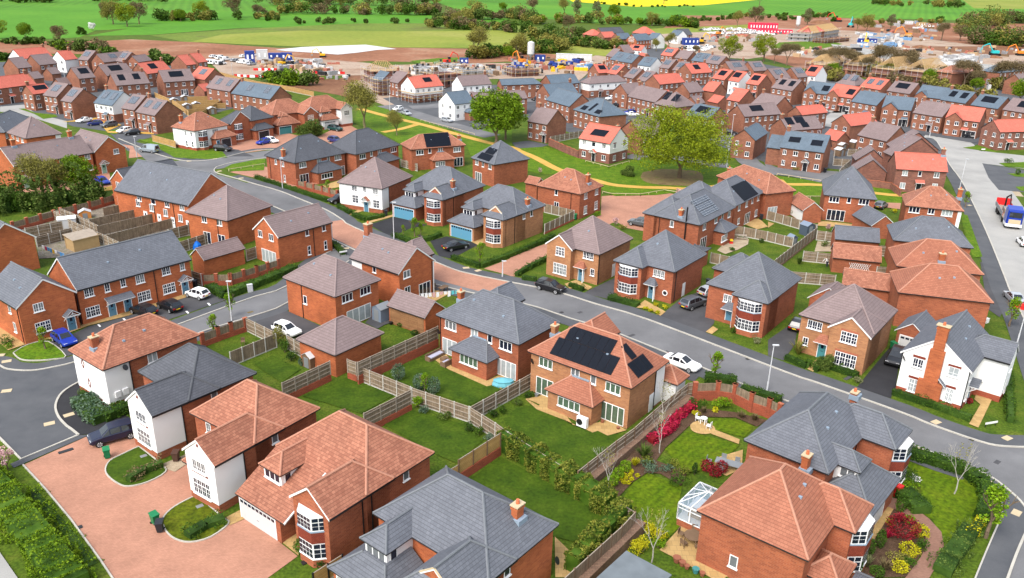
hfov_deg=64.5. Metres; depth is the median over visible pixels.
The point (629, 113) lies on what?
parked car
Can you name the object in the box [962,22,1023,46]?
hedgerow
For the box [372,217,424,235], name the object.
driveway
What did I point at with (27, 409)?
road
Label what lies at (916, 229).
detached house
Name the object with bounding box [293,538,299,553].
shrub
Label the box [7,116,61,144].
detached house
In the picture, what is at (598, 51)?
lawn
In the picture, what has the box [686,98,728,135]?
detached house
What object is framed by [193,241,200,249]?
play tent
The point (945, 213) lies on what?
window
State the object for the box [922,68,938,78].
tree
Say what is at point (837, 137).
garage
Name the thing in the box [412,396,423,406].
shrub
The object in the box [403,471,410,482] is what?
window
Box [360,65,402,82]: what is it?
scaffolding
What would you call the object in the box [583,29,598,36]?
detached house
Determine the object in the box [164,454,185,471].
path
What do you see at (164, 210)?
window
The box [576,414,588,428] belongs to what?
heat pump
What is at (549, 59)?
material stack
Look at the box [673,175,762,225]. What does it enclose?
detached house
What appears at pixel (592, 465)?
fence
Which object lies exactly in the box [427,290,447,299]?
patio
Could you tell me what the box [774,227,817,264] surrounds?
fence
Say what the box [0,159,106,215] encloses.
bush bank
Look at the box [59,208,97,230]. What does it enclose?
fence
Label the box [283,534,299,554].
path
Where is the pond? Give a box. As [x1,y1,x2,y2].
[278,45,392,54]
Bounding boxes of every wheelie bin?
[102,445,110,458]
[148,510,159,524]
[154,517,164,532]
[170,449,180,461]
[192,279,197,286]
[889,340,898,348]
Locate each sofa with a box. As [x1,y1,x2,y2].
[425,348,443,361]
[440,358,451,367]
[688,507,701,520]
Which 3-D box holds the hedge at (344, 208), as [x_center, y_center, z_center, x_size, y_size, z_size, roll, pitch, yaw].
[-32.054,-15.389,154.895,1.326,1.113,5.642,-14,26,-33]
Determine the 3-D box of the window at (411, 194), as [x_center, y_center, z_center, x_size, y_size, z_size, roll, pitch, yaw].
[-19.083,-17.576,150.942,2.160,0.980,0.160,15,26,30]
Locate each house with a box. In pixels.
[0,69,35,104]
[0,110,28,146]
[0,129,95,189]
[0,220,39,272]
[0,261,80,344]
[3,56,31,75]
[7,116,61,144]
[8,43,51,59]
[21,80,47,110]
[26,53,57,76]
[42,82,71,113]
[47,230,193,324]
[52,47,77,72]
[60,87,97,119]
[66,66,97,92]
[68,313,199,404]
[74,129,127,173]
[78,50,98,72]
[91,51,128,71]
[93,58,132,89]
[93,84,130,122]
[107,67,151,97]
[109,158,176,204]
[114,159,231,227]
[116,51,134,65]
[121,94,147,127]
[125,342,256,459]
[128,54,151,69]
[132,56,169,87]
[135,92,183,133]
[156,68,194,96]
[170,54,195,72]
[171,111,237,150]
[182,379,320,512]
[185,185,272,244]
[188,50,207,68]
[192,66,224,86]
[205,75,240,106]
[220,105,274,142]
[231,77,291,110]
[235,409,434,567]
[252,203,332,266]
[260,98,317,134]
[264,134,345,184]
[283,254,380,324]
[299,95,352,129]
[327,465,559,577]
[331,128,400,173]
[337,157,412,213]
[349,221,435,300]
[364,60,396,83]
[371,70,391,94]
[387,66,411,97]
[390,165,485,225]
[400,72,443,102]
[400,132,465,170]
[414,63,430,73]
[423,71,460,86]
[436,281,559,381]
[437,59,462,67]
[438,90,474,120]
[447,184,545,247]
[451,71,491,93]
[455,66,487,75]
[470,85,527,113]
[471,140,529,186]
[497,78,541,98]
[504,65,538,76]
[527,101,566,142]
[527,312,689,428]
[536,78,577,107]
[536,168,603,219]
[540,70,579,92]
[545,215,632,284]
[546,88,588,122]
[573,97,627,129]
[578,122,629,163]
[580,71,627,97]
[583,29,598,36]
[588,61,608,77]
[596,27,624,33]
[597,31,613,40]
[606,45,622,66]
[607,60,628,78]
[610,33,629,41]
[610,51,627,68]
[612,78,639,108]
[613,229,706,303]
[617,44,634,53]
[620,53,642,69]
[622,116,664,154]
[623,67,644,82]
[626,33,650,48]
[627,81,668,116]
[630,41,646,53]
[632,26,655,35]
[637,54,661,73]
[639,70,657,85]
[642,188,737,246]
[645,69,684,92]
[649,32,664,48]
[654,91,694,122]
[659,58,677,73]
[661,44,679,62]
[669,30,686,43]
[672,58,689,72]
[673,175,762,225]
[674,47,695,62]
[675,82,703,98]
[676,28,692,37]
[678,59,712,84]
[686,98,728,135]
[691,49,710,62]
[696,455,874,577]
[703,78,726,104]
[705,251,801,337]
[706,51,729,75]
[712,66,734,92]
[716,164,795,218]
[717,57,748,71]
[725,88,755,114]
[727,70,750,93]
[727,102,781,132]
[730,116,768,159]
[743,388,913,523]
[745,61,766,75]
[745,73,771,97]
[751,88,793,116]
[761,67,790,88]
[765,124,831,172]
[769,112,823,139]
[771,74,805,104]
[786,67,807,85]
[787,99,827,127]
[788,33,809,41]
[797,25,824,37]
[797,283,897,374]
[799,23,838,39]
[801,81,835,107]
[805,53,845,71]
[805,61,827,86]
[813,36,848,42]
[819,166,876,222]
[825,84,860,112]
[831,112,875,139]
[836,69,864,86]
[843,54,883,76]
[850,86,886,120]
[856,115,904,156]
[859,73,891,93]
[871,56,913,78]
[880,95,915,126]
[882,134,938,170]
[884,215,973,263]
[885,147,947,191]
[886,129,939,151]
[886,238,983,280]
[887,77,920,96]
[887,263,993,327]
[896,309,1018,409]
[898,186,963,227]
[901,57,947,83]
[910,96,951,133]
[914,84,949,108]
[936,65,972,84]
[940,84,977,105]
[942,104,985,138]
[971,89,1009,122]
[978,114,1023,149]
[982,64,1020,82]
[1001,97,1023,118]
[1002,73,1023,95]
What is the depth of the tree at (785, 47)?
402.23 m
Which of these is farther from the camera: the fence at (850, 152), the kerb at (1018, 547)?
the fence at (850, 152)
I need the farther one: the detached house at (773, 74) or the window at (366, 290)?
the detached house at (773, 74)
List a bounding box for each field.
[0,0,965,23]
[0,4,311,39]
[89,14,506,35]
[152,23,582,41]
[191,31,610,56]
[434,0,1023,20]
[571,0,749,6]
[636,25,747,33]
[927,46,1023,54]
[963,0,1023,8]
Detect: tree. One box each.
[0,19,7,33]
[0,188,14,213]
[0,445,13,469]
[7,191,36,211]
[8,150,55,190]
[15,22,33,36]
[31,156,74,183]
[33,326,47,348]
[49,25,67,38]
[52,154,98,187]
[76,26,86,34]
[81,180,105,198]
[88,22,95,30]
[99,0,120,23]
[114,2,137,26]
[129,1,147,23]
[173,8,185,20]
[191,0,209,12]
[206,314,216,329]
[220,0,241,11]
[223,293,235,317]
[251,4,262,12]
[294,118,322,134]
[324,180,329,187]
[338,78,379,127]
[385,109,404,134]
[408,217,417,236]
[418,223,423,234]
[419,372,429,391]
[450,10,462,19]
[465,25,489,56]
[467,0,482,8]
[469,87,524,142]
[475,242,483,261]
[487,96,528,139]
[499,2,506,8]
[502,45,515,56]
[508,31,529,58]
[526,0,538,6]
[558,0,569,14]
[562,14,575,28]
[571,0,581,13]
[592,1,601,13]
[593,447,617,483]
[608,4,620,14]
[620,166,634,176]
[622,104,742,177]
[630,505,668,562]
[646,11,659,25]
[650,410,668,452]
[652,38,660,50]
[659,378,684,417]
[663,32,677,43]
[693,45,699,52]
[709,351,723,372]
[717,35,743,59]
[732,10,743,26]
[747,6,766,21]
[751,33,777,61]
[771,48,782,63]
[775,42,803,65]
[802,8,812,24]
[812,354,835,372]
[813,49,831,58]
[827,44,858,68]
[828,62,842,68]
[843,49,863,58]
[852,18,863,30]
[859,56,875,65]
[861,13,876,30]
[870,43,904,63]
[887,14,896,27]
[895,48,923,66]
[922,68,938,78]
[936,22,950,40]
[943,440,980,493]
[952,58,983,84]
[953,24,967,40]
[963,191,972,207]
[970,77,984,89]
[972,70,987,78]
[979,483,1020,538]
[988,59,1023,79]
[1005,297,1021,326]
[1010,78,1023,97]
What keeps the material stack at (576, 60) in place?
on the site ground at (597, 59)
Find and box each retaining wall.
[579,518,645,577]
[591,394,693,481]
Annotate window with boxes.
[32,302,45,313]
[35,319,52,334]
[83,288,94,298]
[85,305,101,318]
[104,284,111,292]
[113,149,119,154]
[120,279,126,287]
[135,274,145,284]
[135,409,146,426]
[137,290,151,303]
[137,426,151,449]
[147,352,157,363]
[149,204,153,211]
[161,267,170,276]
[162,282,176,294]
[163,209,167,216]
[178,214,182,222]
[180,263,185,271]
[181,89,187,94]
[192,458,206,476]
[193,476,211,501]
[198,130,208,149]
[201,217,206,223]
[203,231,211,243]
[205,422,210,432]
[216,220,222,226]
[218,235,224,240]
[234,123,243,142]
[258,230,262,237]
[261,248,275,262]
[264,468,280,485]
[268,234,273,241]
[272,434,279,445]
[284,472,291,482]
[297,503,326,567]
[299,162,305,168]
[300,173,308,182]
[303,295,306,305]
[307,245,311,255]
[321,172,332,179]
[324,240,327,250]
[335,155,341,160]
[342,292,352,304]
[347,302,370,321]
[351,185,356,191]
[352,194,358,203]
[360,153,365,159]
[360,285,371,296]
[366,544,384,561]
[372,188,377,194]
[373,200,379,208]
[390,549,397,560]
[403,269,410,279]
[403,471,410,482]
[405,191,413,196]
[416,150,423,155]
[419,280,430,295]
[426,198,440,225]
[436,161,444,166]
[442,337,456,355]
[444,320,456,332]
[453,147,460,152]
[454,157,462,166]
[459,354,477,369]
[464,209,472,215]
[471,329,477,335]
[475,171,481,182]
[485,217,500,247]
[487,335,492,344]
[497,358,515,380]
[498,339,511,352]
[504,568,511,577]
[536,376,552,396]
[538,357,552,370]
[552,262,566,276]
[555,246,564,257]
[556,396,579,413]
[569,368,579,378]
[583,252,593,260]
[589,268,594,276]
[590,375,596,385]
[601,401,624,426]
[604,381,620,396]
[617,263,637,298]
[652,269,664,279]
[700,236,706,246]
[721,233,727,242]
[722,294,731,302]
[727,554,737,570]
[734,297,761,337]
[744,212,749,224]
[768,206,776,212]
[802,337,808,346]
[806,319,822,331]
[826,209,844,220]
[829,196,839,202]
[834,348,857,369]
[837,467,855,476]
[838,328,858,346]
[847,514,874,577]
[858,199,868,204]
[889,436,913,483]
[899,182,905,188]
[901,170,907,175]
[906,375,917,393]
[908,207,919,213]
[911,354,925,369]
[927,209,934,214]
[940,210,952,216]
[942,385,955,403]
[946,364,961,378]
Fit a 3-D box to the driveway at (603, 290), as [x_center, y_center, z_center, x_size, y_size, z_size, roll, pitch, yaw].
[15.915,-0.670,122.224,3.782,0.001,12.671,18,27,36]
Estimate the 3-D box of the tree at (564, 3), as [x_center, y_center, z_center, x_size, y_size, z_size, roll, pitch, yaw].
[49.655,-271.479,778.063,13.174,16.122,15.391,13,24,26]
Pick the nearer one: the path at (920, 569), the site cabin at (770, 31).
the path at (920, 569)
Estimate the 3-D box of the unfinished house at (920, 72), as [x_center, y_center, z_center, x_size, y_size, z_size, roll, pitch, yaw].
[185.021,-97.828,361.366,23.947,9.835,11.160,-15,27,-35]
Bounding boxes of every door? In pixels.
[66,314,77,330]
[101,164,106,173]
[107,303,117,316]
[123,299,132,311]
[181,280,188,294]
[221,137,231,145]
[239,497,277,540]
[259,130,269,139]
[279,125,291,134]
[303,357,308,368]
[324,120,335,128]
[363,202,368,211]
[374,309,378,321]
[394,205,413,220]
[451,224,471,240]
[578,269,584,281]
[591,153,595,160]
[612,263,615,276]
[647,286,654,298]
[648,392,653,411]
[681,282,685,296]
[724,311,731,320]
[802,163,807,171]
[816,343,825,356]
[842,106,849,112]
[873,502,884,523]
[897,119,907,126]
[898,334,912,345]
[915,183,921,189]
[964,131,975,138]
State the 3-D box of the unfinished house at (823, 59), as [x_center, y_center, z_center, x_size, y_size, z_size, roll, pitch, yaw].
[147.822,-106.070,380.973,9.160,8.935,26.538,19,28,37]
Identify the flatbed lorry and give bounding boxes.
[995,194,1023,228]
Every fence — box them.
[24,221,63,236]
[35,227,72,246]
[53,211,87,228]
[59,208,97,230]
[70,224,89,238]
[89,210,134,225]
[92,229,118,244]
[96,214,152,234]
[103,205,118,215]
[107,218,172,241]
[152,135,175,147]
[154,92,188,115]
[168,224,189,237]
[175,100,218,105]
[180,234,207,250]
[185,107,215,114]
[187,96,207,100]
[191,103,225,108]
[191,270,202,285]
[202,100,221,113]
[220,72,313,95]
[229,333,277,362]
[245,246,256,260]
[246,318,274,338]
[281,360,331,397]
[286,335,300,356]
[312,554,342,577]
[347,359,357,381]
[357,326,438,383]
[357,368,410,396]
[363,389,411,426]
[401,159,417,170]
[411,387,559,464]
[451,464,458,472]
[458,432,500,476]
[469,373,530,422]
[544,203,573,215]
[544,210,574,233]
[550,130,582,141]
[565,511,635,577]
[577,383,692,473]
[710,252,729,264]
[735,226,793,246]
[766,210,817,228]
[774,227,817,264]
[794,272,835,284]
[802,251,830,263]
[816,230,831,241]
[832,158,850,165]
[839,160,850,171]
[847,149,860,155]
[876,266,886,272]
[878,245,885,255]
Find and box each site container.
[244,50,254,62]
[268,53,280,58]
[281,52,292,60]
[460,58,468,63]
[534,55,545,61]
[682,38,699,44]
[857,38,876,42]
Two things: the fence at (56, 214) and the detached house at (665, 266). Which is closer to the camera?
the detached house at (665, 266)
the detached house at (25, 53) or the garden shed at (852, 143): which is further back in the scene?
the detached house at (25, 53)
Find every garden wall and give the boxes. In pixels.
[9,209,54,229]
[58,201,91,213]
[87,194,114,209]
[199,258,280,285]
[199,316,246,345]
[296,179,337,196]
[548,138,578,157]
[692,380,783,418]
[867,179,901,195]
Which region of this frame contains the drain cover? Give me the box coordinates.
[58,447,73,453]
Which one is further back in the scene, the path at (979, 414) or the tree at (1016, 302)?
the tree at (1016, 302)
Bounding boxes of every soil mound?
[810,20,827,23]
[911,45,929,48]
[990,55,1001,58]
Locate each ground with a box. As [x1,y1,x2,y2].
[0,3,1023,577]
[0,39,555,62]
[211,55,393,104]
[283,75,363,95]
[389,55,605,88]
[662,28,1023,69]
[664,15,1023,84]
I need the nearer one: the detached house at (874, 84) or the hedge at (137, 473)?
the hedge at (137, 473)
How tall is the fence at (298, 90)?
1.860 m
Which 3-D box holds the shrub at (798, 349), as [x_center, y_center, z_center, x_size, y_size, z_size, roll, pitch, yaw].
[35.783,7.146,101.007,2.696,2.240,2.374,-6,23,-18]
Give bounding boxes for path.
[0,328,24,349]
[0,553,16,577]
[35,294,185,341]
[65,118,153,133]
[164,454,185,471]
[227,510,244,524]
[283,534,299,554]
[359,108,520,149]
[369,215,392,221]
[381,124,417,132]
[472,238,483,243]
[518,150,901,196]
[526,395,575,420]
[565,280,591,289]
[636,300,664,315]
[706,326,717,333]
[711,430,739,443]
[869,507,892,546]
[874,202,900,208]
[888,498,943,577]
[969,395,991,426]
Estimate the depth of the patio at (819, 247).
140.51 m
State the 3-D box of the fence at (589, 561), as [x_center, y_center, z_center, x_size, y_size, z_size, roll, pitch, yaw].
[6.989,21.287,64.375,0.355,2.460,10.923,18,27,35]
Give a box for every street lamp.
[226,280,231,320]
[392,202,395,238]
[766,344,778,390]
[1017,318,1023,341]
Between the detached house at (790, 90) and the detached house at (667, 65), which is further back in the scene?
the detached house at (667, 65)
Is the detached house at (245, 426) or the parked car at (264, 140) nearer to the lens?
the detached house at (245, 426)
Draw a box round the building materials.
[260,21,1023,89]
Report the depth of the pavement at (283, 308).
109.19 m
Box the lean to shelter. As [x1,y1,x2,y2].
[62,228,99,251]
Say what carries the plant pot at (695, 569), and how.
on the patio at (687, 554)
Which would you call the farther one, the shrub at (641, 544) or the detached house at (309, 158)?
the detached house at (309, 158)
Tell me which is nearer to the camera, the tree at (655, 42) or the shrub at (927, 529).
the shrub at (927, 529)
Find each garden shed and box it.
[77,208,91,218]
[169,97,178,102]
[180,94,189,100]
[182,103,191,108]
[207,106,216,114]
[372,300,388,322]
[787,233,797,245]
[799,220,814,235]
[833,146,846,156]
[837,142,847,150]
[848,139,856,148]
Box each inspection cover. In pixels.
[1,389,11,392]
[44,421,54,425]
[63,412,74,417]
[930,419,941,424]
[1001,435,1012,440]
[1011,509,1021,516]
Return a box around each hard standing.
[0,58,232,134]
[383,85,496,129]
[524,48,1023,168]
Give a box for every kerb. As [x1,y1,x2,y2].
[0,246,343,370]
[0,434,78,459]
[13,341,65,360]
[22,464,113,577]
[54,381,79,434]
[105,446,166,486]
[118,138,272,160]
[163,496,229,542]
[197,260,348,332]
[214,166,1023,447]
[217,158,261,166]
[273,206,788,401]
[915,445,1023,577]
[929,137,1023,317]
[974,505,1002,577]
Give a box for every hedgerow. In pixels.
[0,36,45,44]
[0,52,9,60]
[1,0,53,2]
[46,37,117,52]
[92,0,167,1]
[148,48,173,64]
[151,8,280,20]
[254,0,441,5]
[258,68,319,85]
[260,0,441,14]
[293,16,429,23]
[423,16,588,35]
[431,3,538,23]
[465,36,574,58]
[525,25,575,49]
[528,10,699,27]
[567,33,627,48]
[594,1,694,6]
[682,11,822,20]
[777,11,831,19]
[824,65,997,95]
[830,15,959,23]
[863,61,1006,89]
[871,0,965,7]
[953,4,1023,30]
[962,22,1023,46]
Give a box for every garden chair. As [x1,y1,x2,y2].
[677,526,683,537]
[680,538,687,548]
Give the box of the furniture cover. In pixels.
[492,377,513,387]
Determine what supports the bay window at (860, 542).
in the detached house at (763, 518)
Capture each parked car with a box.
[50,327,77,347]
[76,117,92,122]
[87,119,102,125]
[87,417,133,447]
[95,175,110,184]
[100,120,117,127]
[116,126,132,133]
[123,128,140,135]
[129,302,158,314]
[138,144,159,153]
[156,298,183,313]
[185,286,210,300]
[213,144,232,151]
[215,60,226,64]
[220,56,230,60]
[246,61,256,65]
[256,137,270,144]
[266,136,278,143]
[271,319,301,336]
[327,124,342,131]
[327,135,339,141]
[327,193,339,204]
[392,105,403,110]
[401,109,411,115]
[440,116,453,122]
[441,240,469,251]
[535,277,565,294]
[625,111,639,115]
[627,216,643,226]
[663,352,701,372]
[678,294,706,310]
[697,285,708,297]
[726,128,737,134]
[787,317,800,330]
[874,200,887,209]
[884,344,904,367]
[1002,291,1023,302]
[1016,237,1023,246]
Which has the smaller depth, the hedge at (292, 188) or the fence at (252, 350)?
the fence at (252, 350)
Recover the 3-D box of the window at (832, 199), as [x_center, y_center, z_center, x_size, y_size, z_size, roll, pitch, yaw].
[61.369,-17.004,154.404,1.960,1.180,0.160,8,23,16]
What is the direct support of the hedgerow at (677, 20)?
on the ground at (398, 335)
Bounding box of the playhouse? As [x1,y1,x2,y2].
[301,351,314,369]
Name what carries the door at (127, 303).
in the terraced house at (109, 280)
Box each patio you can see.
[22,202,189,258]
[323,181,338,187]
[365,317,389,328]
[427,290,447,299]
[436,354,503,385]
[527,396,625,434]
[555,537,569,576]
[660,527,726,577]
[690,421,714,433]
[715,450,742,475]
[717,235,748,253]
[745,219,767,228]
[815,241,830,250]
[818,221,851,226]
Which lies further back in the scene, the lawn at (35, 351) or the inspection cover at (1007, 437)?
the lawn at (35, 351)
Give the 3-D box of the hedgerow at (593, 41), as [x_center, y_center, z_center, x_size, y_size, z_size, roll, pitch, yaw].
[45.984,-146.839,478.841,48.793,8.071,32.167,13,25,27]
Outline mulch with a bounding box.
[641,169,702,185]
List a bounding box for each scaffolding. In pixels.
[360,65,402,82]
[368,74,392,94]
[398,88,444,101]
[410,65,433,72]
[421,68,464,81]
[434,61,465,67]
[452,65,491,76]
[502,63,542,76]
[786,31,812,40]
[797,28,839,38]
[804,58,849,69]
[812,35,851,41]
[842,59,886,73]
[870,64,915,74]
[900,63,948,79]
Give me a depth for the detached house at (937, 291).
108.06 m
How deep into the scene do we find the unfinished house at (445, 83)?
311.36 m
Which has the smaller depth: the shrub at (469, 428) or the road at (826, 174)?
the shrub at (469, 428)
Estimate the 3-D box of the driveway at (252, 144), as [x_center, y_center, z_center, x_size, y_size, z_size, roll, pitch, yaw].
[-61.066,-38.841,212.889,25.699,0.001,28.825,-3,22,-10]
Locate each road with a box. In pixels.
[0,105,66,127]
[0,363,77,457]
[67,121,167,153]
[133,145,298,205]
[180,250,351,340]
[249,183,977,452]
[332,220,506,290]
[378,105,499,137]
[409,103,438,108]
[527,99,646,116]
[622,110,645,119]
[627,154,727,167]
[708,134,733,142]
[721,115,825,181]
[764,162,838,177]
[825,110,849,126]
[831,44,992,68]
[902,127,978,142]
[924,135,1023,168]
[931,137,1023,314]
[940,442,1023,577]
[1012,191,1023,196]
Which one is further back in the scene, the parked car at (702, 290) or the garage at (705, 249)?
the garage at (705, 249)
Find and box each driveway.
[15,173,111,192]
[24,436,296,577]
[51,293,225,355]
[123,144,141,157]
[219,149,251,155]
[229,133,297,152]
[232,166,315,185]
[256,311,319,336]
[318,126,356,143]
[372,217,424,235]
[430,236,476,257]
[484,245,546,275]
[509,215,614,275]
[513,141,547,147]
[584,278,614,298]
[601,193,672,230]
[661,293,713,331]
[666,350,698,380]
[768,327,796,359]
[857,349,897,397]
[980,262,1001,316]
[982,163,1023,191]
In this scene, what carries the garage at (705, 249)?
on the ground at (398, 335)
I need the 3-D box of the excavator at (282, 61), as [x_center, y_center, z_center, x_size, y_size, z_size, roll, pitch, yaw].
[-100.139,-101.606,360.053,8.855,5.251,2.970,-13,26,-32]
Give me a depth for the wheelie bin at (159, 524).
67.18 m
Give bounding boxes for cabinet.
[246,283,252,292]
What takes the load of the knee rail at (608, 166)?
on the ground at (398, 335)
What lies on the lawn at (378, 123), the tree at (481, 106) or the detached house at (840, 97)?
the tree at (481, 106)
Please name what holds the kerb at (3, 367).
on the ground at (398, 335)
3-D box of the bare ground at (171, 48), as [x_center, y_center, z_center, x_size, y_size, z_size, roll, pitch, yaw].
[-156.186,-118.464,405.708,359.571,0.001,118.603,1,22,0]
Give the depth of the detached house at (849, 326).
98.75 m
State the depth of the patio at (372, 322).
107.14 m
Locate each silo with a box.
[527,41,534,59]
[795,16,800,28]
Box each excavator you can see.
[276,54,295,65]
[311,48,325,56]
[442,52,459,63]
[511,50,527,62]
[699,33,710,43]
[715,26,725,34]
[826,12,841,21]
[847,17,853,27]
[893,26,912,36]
[979,43,1000,55]
[1005,44,1023,55]
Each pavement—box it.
[0,247,333,369]
[11,435,86,466]
[57,383,129,434]
[120,138,274,159]
[197,261,351,339]
[231,175,1023,445]
[270,207,963,478]
[912,446,1023,577]
[926,137,1023,378]
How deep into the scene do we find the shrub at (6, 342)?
99.08 m
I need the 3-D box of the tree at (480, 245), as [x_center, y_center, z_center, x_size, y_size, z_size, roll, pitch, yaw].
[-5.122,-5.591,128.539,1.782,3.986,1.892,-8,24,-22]
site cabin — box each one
[256,49,267,59]
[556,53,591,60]
[748,22,778,29]
[757,29,792,33]
[897,21,913,23]
[916,22,925,25]
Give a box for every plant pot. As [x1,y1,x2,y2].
[673,554,680,563]
[679,559,685,566]
[684,563,689,569]
[692,566,699,573]
[700,570,705,576]
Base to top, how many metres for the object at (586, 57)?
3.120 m
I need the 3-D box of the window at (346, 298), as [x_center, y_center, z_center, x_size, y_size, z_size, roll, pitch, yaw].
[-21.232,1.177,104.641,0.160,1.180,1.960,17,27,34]
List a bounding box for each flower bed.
[612,439,685,496]
[659,408,765,449]
[862,509,924,576]
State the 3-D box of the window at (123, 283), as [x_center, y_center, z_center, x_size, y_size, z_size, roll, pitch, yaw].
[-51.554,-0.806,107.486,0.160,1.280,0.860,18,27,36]
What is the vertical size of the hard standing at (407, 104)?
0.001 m
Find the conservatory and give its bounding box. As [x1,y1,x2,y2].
[676,482,716,530]
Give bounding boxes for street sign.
[985,421,997,426]
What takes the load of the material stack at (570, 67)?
on the site ground at (597, 59)
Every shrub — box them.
[0,334,14,345]
[2,343,12,349]
[272,324,285,345]
[278,338,288,352]
[284,350,297,361]
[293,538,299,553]
[314,561,325,567]
[391,363,404,379]
[410,329,418,334]
[412,373,426,389]
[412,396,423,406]
[418,405,428,413]
[427,376,440,393]
[436,411,450,419]
[464,421,473,432]
[474,425,483,435]
[482,432,493,439]
[488,409,497,417]
[498,404,505,412]
[511,397,522,405]
[524,391,534,397]
[606,474,618,486]
[612,467,624,478]
[620,460,632,472]
[628,534,649,555]
[631,457,639,465]
[635,440,653,457]
[639,451,654,464]
[641,459,658,473]
[644,520,657,534]
[650,529,668,542]
[652,536,666,548]
[659,463,673,471]
[667,458,679,469]
[669,471,691,486]
[673,465,690,474]
[689,397,707,408]
[692,462,697,474]
[700,459,714,472]
[708,464,722,476]
[712,395,731,406]
[715,460,729,472]
[738,410,746,417]
[750,412,759,419]
[753,334,761,343]
[789,338,807,354]
[794,256,802,263]
[821,240,830,246]
[852,376,862,382]
[865,553,873,566]
[868,539,876,555]
[869,565,885,577]
[875,528,886,547]
[878,556,893,569]
[885,512,921,541]
[885,550,909,565]
[886,528,893,537]
[891,558,909,573]
[895,492,908,511]
[899,540,921,557]
[900,556,916,566]
[902,466,919,484]
[903,479,920,487]
[903,514,916,524]
[910,522,929,538]
[915,537,930,551]
[966,397,973,403]
[1003,158,1012,162]
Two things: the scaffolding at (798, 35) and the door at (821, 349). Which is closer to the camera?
the door at (821, 349)
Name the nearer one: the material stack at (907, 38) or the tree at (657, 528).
the tree at (657, 528)
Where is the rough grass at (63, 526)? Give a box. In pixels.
[27,482,104,566]
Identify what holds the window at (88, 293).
in the terraced house at (109, 280)
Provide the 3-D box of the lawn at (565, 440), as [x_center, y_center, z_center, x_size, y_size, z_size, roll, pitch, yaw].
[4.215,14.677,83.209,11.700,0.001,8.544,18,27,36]
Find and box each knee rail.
[423,120,474,134]
[585,160,629,167]
[602,189,676,195]
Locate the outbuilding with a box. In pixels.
[597,551,671,577]
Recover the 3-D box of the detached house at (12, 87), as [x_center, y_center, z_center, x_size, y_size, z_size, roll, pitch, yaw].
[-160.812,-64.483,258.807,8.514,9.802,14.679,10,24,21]
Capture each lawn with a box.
[14,341,64,359]
[21,109,56,118]
[106,447,164,484]
[138,139,226,158]
[164,497,227,540]
[225,158,264,170]
[255,355,299,381]
[303,377,392,412]
[354,104,511,156]
[382,358,499,404]
[384,410,483,462]
[412,57,465,63]
[471,457,602,540]
[504,404,623,467]
[520,147,901,202]
[574,47,612,55]
[624,473,681,538]
[665,431,738,471]
[707,418,753,436]
[776,41,840,48]
[908,462,979,545]
[961,214,981,257]
[964,145,997,152]
[1000,162,1023,167]
[1008,173,1023,176]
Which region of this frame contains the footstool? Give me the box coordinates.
[440,355,448,360]
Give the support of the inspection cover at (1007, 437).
on the pavement at (1017, 440)
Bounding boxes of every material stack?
[277,65,289,69]
[294,64,301,68]
[317,71,326,75]
[486,64,495,68]
[539,65,547,69]
[545,58,554,61]
[566,65,574,69]
[572,58,580,62]
[793,53,800,56]
[850,44,860,46]
[899,37,911,40]
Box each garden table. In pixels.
[437,285,448,291]
[684,529,698,543]
[700,416,707,424]
[715,457,742,468]
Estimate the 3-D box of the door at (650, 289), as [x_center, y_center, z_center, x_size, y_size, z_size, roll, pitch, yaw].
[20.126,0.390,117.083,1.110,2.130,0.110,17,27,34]
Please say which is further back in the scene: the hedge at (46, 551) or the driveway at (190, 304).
the driveway at (190, 304)
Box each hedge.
[0,461,97,577]
[69,390,110,425]
[77,387,85,394]
[98,400,129,421]
[123,452,166,482]
[180,508,227,539]
[204,262,299,298]
[253,174,329,201]
[332,241,345,254]
[336,203,352,213]
[351,212,385,220]
[390,231,442,241]
[450,233,555,267]
[495,425,618,516]
[513,254,546,276]
[521,274,536,281]
[563,496,636,571]
[567,282,585,291]
[606,292,639,307]
[645,418,680,445]
[659,400,697,427]
[704,370,737,384]
[740,382,783,402]
[783,353,812,368]
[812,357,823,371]
[829,362,859,378]
[891,388,972,421]
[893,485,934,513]
[910,443,995,522]
[926,515,984,577]
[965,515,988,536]
[1002,368,1016,422]
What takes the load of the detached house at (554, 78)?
on the ground at (398, 335)
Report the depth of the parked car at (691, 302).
113.56 m
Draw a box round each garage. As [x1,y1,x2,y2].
[27,71,43,83]
[42,67,61,80]
[51,77,71,85]
[190,236,245,274]
[193,83,207,95]
[295,315,384,376]
[386,288,445,333]
[524,175,542,199]
[639,52,649,57]
[688,95,704,103]
[694,243,710,266]
[707,94,726,109]
[712,252,748,277]
[790,192,823,222]
[807,281,844,306]
[825,129,850,149]
[829,242,881,272]
[830,225,879,245]
[842,267,890,302]
[851,144,882,164]
[851,154,886,181]
[852,204,892,238]
[894,310,935,345]

